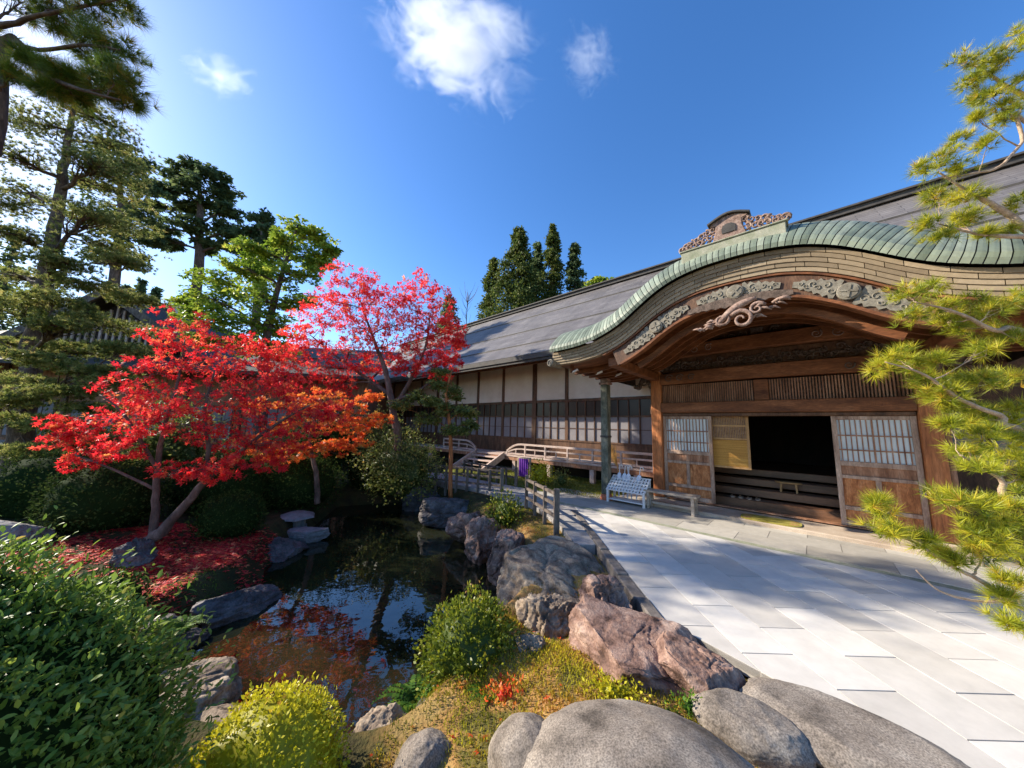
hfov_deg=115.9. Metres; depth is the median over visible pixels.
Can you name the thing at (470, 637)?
round shrub
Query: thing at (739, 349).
entrance porch
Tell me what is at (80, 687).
azalea shrub
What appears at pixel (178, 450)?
leafy shrub
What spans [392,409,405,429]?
window
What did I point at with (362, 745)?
ground
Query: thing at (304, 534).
rock
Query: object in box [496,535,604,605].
rock
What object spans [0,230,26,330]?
conifer
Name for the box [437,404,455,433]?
window
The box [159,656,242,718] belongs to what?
rock
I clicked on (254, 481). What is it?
round shrub
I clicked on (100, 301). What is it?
garden house
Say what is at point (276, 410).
window
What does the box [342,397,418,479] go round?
leafy shrub
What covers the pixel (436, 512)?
rock
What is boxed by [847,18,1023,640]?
side pine
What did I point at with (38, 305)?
garden pine
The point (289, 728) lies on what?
round shrub
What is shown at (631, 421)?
window
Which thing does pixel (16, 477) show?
round shrub
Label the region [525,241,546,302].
cedar
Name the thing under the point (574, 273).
cedar
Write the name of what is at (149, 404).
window
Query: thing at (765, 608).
paving
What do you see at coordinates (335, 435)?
leafy shrub
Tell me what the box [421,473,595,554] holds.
path
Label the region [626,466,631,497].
umbrella
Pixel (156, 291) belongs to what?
conifer
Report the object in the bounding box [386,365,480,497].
pine tree
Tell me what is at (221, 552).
fallen leaves
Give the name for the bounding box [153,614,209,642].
fern
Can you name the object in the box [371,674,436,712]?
fern
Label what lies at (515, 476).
garden fence
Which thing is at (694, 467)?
sliding door
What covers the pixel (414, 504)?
rock
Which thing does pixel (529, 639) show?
rock
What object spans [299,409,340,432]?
window
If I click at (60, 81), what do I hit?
overhanging pine
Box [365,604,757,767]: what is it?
moss tufts
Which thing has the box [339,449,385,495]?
round shrub
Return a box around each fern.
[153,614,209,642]
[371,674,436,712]
[463,673,498,709]
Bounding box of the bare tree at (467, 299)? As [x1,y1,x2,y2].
[461,281,476,339]
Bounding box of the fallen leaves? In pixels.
[0,522,277,616]
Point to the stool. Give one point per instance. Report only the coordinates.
(789, 482)
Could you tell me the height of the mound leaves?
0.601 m
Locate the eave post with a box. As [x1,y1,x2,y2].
[599,378,612,500]
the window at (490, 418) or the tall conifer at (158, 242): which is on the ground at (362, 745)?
the tall conifer at (158, 242)
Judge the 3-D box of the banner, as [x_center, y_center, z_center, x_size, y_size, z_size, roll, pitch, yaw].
[0.421,2.982,11.403,0.600,0.740,0.086,-5,-10,43]
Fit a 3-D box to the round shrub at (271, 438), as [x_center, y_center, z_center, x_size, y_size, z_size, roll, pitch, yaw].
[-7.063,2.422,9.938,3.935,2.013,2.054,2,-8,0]
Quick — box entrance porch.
[547,209,1023,566]
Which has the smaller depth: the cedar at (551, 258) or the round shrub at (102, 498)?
the round shrub at (102, 498)
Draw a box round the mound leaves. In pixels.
[369,623,630,761]
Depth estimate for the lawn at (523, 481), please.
10.30 m
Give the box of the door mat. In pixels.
[740,514,801,527]
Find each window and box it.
[0,400,58,436]
[70,401,117,431]
[129,404,179,432]
[191,405,235,440]
[243,407,287,441]
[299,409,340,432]
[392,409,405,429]
[404,406,420,431]
[419,406,434,432]
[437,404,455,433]
[455,403,477,435]
[476,402,502,437]
[502,401,531,438]
[536,399,566,440]
[566,398,600,443]
[610,395,651,446]
[948,411,1023,465]
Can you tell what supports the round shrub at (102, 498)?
on the ground at (362, 745)
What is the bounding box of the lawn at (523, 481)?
[444,468,639,495]
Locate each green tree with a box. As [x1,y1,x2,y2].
[164,214,343,440]
[581,275,613,287]
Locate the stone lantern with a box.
[280,510,314,526]
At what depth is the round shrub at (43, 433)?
9.11 m
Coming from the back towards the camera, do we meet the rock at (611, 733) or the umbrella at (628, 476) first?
the umbrella at (628, 476)
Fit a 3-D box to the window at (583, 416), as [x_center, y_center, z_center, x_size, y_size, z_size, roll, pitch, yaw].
[2.775,1.369,12.093,1.658,1.650,0.100,-5,-10,43]
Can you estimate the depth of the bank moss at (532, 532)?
5.93 m
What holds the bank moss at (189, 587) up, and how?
on the ground at (362, 745)
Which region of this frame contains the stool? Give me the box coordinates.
[775,480,801,493]
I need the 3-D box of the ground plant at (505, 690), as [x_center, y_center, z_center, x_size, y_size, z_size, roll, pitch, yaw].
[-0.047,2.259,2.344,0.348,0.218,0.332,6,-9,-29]
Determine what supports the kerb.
on the ground at (362, 745)
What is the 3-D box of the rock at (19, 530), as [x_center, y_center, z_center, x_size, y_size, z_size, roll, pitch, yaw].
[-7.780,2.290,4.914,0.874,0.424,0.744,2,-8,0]
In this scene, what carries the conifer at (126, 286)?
on the ground at (362, 745)
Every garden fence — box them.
[425,464,503,495]
[463,460,517,486]
[525,475,559,535]
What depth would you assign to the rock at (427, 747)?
1.93 m
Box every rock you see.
[0,520,55,546]
[109,537,158,569]
[133,613,210,655]
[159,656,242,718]
[190,584,282,630]
[194,702,344,733]
[267,537,308,562]
[287,526,329,543]
[354,702,405,732]
[393,727,450,767]
[401,486,440,511]
[418,496,468,527]
[445,511,481,542]
[464,515,499,564]
[486,529,524,585]
[487,712,543,767]
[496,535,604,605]
[513,632,545,655]
[515,592,579,638]
[523,699,754,767]
[568,593,698,698]
[578,574,632,609]
[656,630,746,695]
[691,688,816,767]
[739,677,970,767]
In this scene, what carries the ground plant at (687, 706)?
on the ground at (362, 745)
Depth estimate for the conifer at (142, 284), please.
62.68 m
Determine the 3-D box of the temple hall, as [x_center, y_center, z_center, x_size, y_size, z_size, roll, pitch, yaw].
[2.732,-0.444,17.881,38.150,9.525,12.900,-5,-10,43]
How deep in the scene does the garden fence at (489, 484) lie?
9.21 m
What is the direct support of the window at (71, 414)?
in the garden house
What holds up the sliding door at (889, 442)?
in the entrance porch
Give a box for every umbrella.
[617,464,622,496]
[622,465,627,497]
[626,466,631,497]
[636,467,643,499]
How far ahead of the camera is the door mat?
6.25 m
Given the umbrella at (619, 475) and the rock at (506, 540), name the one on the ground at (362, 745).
the rock at (506, 540)
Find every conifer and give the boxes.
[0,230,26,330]
[11,247,65,324]
[66,133,172,285]
[120,283,131,288]
[133,154,246,309]
[133,276,148,294]
[147,286,164,300]
[227,207,296,340]
[435,294,462,332]
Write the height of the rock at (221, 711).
0.416 m
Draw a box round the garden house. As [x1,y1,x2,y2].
[0,281,399,455]
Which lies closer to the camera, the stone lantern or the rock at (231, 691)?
the rock at (231, 691)
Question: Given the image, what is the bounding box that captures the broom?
[599,443,618,472]
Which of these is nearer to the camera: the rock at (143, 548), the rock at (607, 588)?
the rock at (607, 588)
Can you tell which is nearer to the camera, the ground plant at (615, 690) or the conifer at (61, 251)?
the ground plant at (615, 690)
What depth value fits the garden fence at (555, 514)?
6.20 m
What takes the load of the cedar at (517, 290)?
on the ground at (362, 745)
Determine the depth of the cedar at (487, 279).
42.54 m
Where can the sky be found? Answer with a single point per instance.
(417, 133)
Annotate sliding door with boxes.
[663,416,715,503]
[830,416,932,536]
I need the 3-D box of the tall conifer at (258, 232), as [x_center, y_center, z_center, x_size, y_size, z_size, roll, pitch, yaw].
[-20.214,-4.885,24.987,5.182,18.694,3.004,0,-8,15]
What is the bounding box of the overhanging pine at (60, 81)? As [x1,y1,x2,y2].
[0,0,170,156]
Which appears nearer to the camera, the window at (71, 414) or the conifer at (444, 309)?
the window at (71, 414)
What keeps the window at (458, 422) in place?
in the temple hall
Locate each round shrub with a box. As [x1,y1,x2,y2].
[0,418,139,464]
[0,447,102,520]
[14,452,180,537]
[77,562,155,635]
[160,450,280,517]
[173,671,354,767]
[183,488,270,541]
[228,431,345,491]
[250,450,351,512]
[336,413,447,506]
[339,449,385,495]
[410,578,523,703]
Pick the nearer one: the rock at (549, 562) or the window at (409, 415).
the rock at (549, 562)
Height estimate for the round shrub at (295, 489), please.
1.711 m
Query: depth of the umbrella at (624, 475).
7.97 m
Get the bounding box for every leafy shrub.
[99,393,241,479]
[274,386,373,480]
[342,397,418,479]
[482,487,528,529]
[527,458,555,486]
[552,466,571,487]
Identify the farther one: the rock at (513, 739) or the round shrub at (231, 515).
the round shrub at (231, 515)
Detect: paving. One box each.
[529,488,1023,600]
[575,507,1023,767]
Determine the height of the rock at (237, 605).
0.559 m
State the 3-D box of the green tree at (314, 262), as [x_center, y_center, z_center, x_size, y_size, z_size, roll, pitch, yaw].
[-11.585,-2.095,13.825,7.751,10.910,3.333,2,-8,0]
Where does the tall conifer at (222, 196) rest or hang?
on the ground at (362, 745)
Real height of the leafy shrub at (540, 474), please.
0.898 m
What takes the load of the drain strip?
on the apron paving at (907, 564)
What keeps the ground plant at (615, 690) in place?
on the ground at (362, 745)
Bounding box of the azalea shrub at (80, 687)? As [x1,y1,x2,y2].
[0,503,238,767]
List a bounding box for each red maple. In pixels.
[29,303,354,541]
[226,258,468,493]
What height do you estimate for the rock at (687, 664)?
0.475 m
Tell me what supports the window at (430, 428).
in the temple hall
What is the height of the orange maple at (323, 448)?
2.877 m
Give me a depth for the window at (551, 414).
13.15 m
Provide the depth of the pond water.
4.34 m
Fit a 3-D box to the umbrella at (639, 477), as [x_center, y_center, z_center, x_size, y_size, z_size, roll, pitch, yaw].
[3.086,2.403,7.753,0.188,0.790,0.092,-1,-8,18]
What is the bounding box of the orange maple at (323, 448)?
[238,386,393,504]
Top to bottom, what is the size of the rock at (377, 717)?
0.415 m
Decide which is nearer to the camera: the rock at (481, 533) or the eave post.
the rock at (481, 533)
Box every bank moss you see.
[143,566,220,619]
[468,499,600,600]
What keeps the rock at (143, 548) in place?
on the ground at (362, 745)
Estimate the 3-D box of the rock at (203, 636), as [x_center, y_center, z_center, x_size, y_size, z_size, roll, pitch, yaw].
[-3.804,2.877,3.551,0.722,0.493,0.526,4,-8,-20]
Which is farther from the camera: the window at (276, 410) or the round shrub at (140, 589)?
the window at (276, 410)
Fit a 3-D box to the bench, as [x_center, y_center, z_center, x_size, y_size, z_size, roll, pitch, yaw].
[3.543,2.618,7.137,1.100,0.405,0.340,-5,-10,43]
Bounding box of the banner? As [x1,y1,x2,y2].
[517,457,530,477]
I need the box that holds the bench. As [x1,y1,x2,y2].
[643,488,700,516]
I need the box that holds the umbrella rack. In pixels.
[606,474,650,508]
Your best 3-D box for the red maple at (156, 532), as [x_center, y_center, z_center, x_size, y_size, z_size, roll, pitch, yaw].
[-5.550,0.662,5.526,5.071,4.113,1.776,3,-8,-7]
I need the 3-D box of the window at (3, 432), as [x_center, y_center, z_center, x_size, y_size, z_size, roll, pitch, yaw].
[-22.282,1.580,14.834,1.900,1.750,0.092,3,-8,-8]
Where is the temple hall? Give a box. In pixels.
[373,151,1023,489]
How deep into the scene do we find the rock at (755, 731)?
1.94 m
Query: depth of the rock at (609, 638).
2.65 m
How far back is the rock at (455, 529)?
6.66 m
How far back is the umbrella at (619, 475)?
8.08 m
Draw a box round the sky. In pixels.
[0,0,1023,396]
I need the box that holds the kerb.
[571,510,662,617]
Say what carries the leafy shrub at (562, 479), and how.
on the lawn at (523, 481)
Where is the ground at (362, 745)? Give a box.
[0,439,1023,767]
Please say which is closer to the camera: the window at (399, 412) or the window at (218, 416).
the window at (218, 416)
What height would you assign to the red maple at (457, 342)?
6.984 m
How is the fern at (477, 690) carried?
on the ground at (362, 745)
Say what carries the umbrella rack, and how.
on the apron paving at (907, 564)
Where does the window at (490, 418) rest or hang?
in the temple hall
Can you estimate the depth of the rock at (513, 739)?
1.77 m
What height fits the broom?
1.394 m
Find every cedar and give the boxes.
[475,257,504,319]
[478,225,544,402]
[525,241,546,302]
[536,223,564,399]
[563,242,587,398]
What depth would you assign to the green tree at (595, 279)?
35.44 m
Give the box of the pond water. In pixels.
[153,502,496,732]
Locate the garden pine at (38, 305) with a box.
[0,68,190,472]
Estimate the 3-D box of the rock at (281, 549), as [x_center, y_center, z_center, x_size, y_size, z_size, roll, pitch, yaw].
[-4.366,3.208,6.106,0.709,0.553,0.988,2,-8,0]
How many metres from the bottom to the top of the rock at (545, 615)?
0.850 m
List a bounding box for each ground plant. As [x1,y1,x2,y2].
[479,672,523,707]
[579,667,651,701]
[661,686,701,719]
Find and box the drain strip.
[537,498,1023,604]
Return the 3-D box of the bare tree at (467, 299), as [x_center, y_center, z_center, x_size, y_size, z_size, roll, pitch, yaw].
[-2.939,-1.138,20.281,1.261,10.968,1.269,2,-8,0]
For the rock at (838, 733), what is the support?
on the ground at (362, 745)
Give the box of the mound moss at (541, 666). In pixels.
[443,631,693,753]
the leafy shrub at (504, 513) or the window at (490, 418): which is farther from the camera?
the window at (490, 418)
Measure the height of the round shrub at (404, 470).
2.638 m
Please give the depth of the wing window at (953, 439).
6.12 m
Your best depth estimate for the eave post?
8.26 m
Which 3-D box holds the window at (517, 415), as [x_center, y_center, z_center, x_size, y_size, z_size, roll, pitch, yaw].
[0.255,1.610,14.422,1.858,1.650,0.100,-5,-10,43]
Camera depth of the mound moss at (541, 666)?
2.47 m

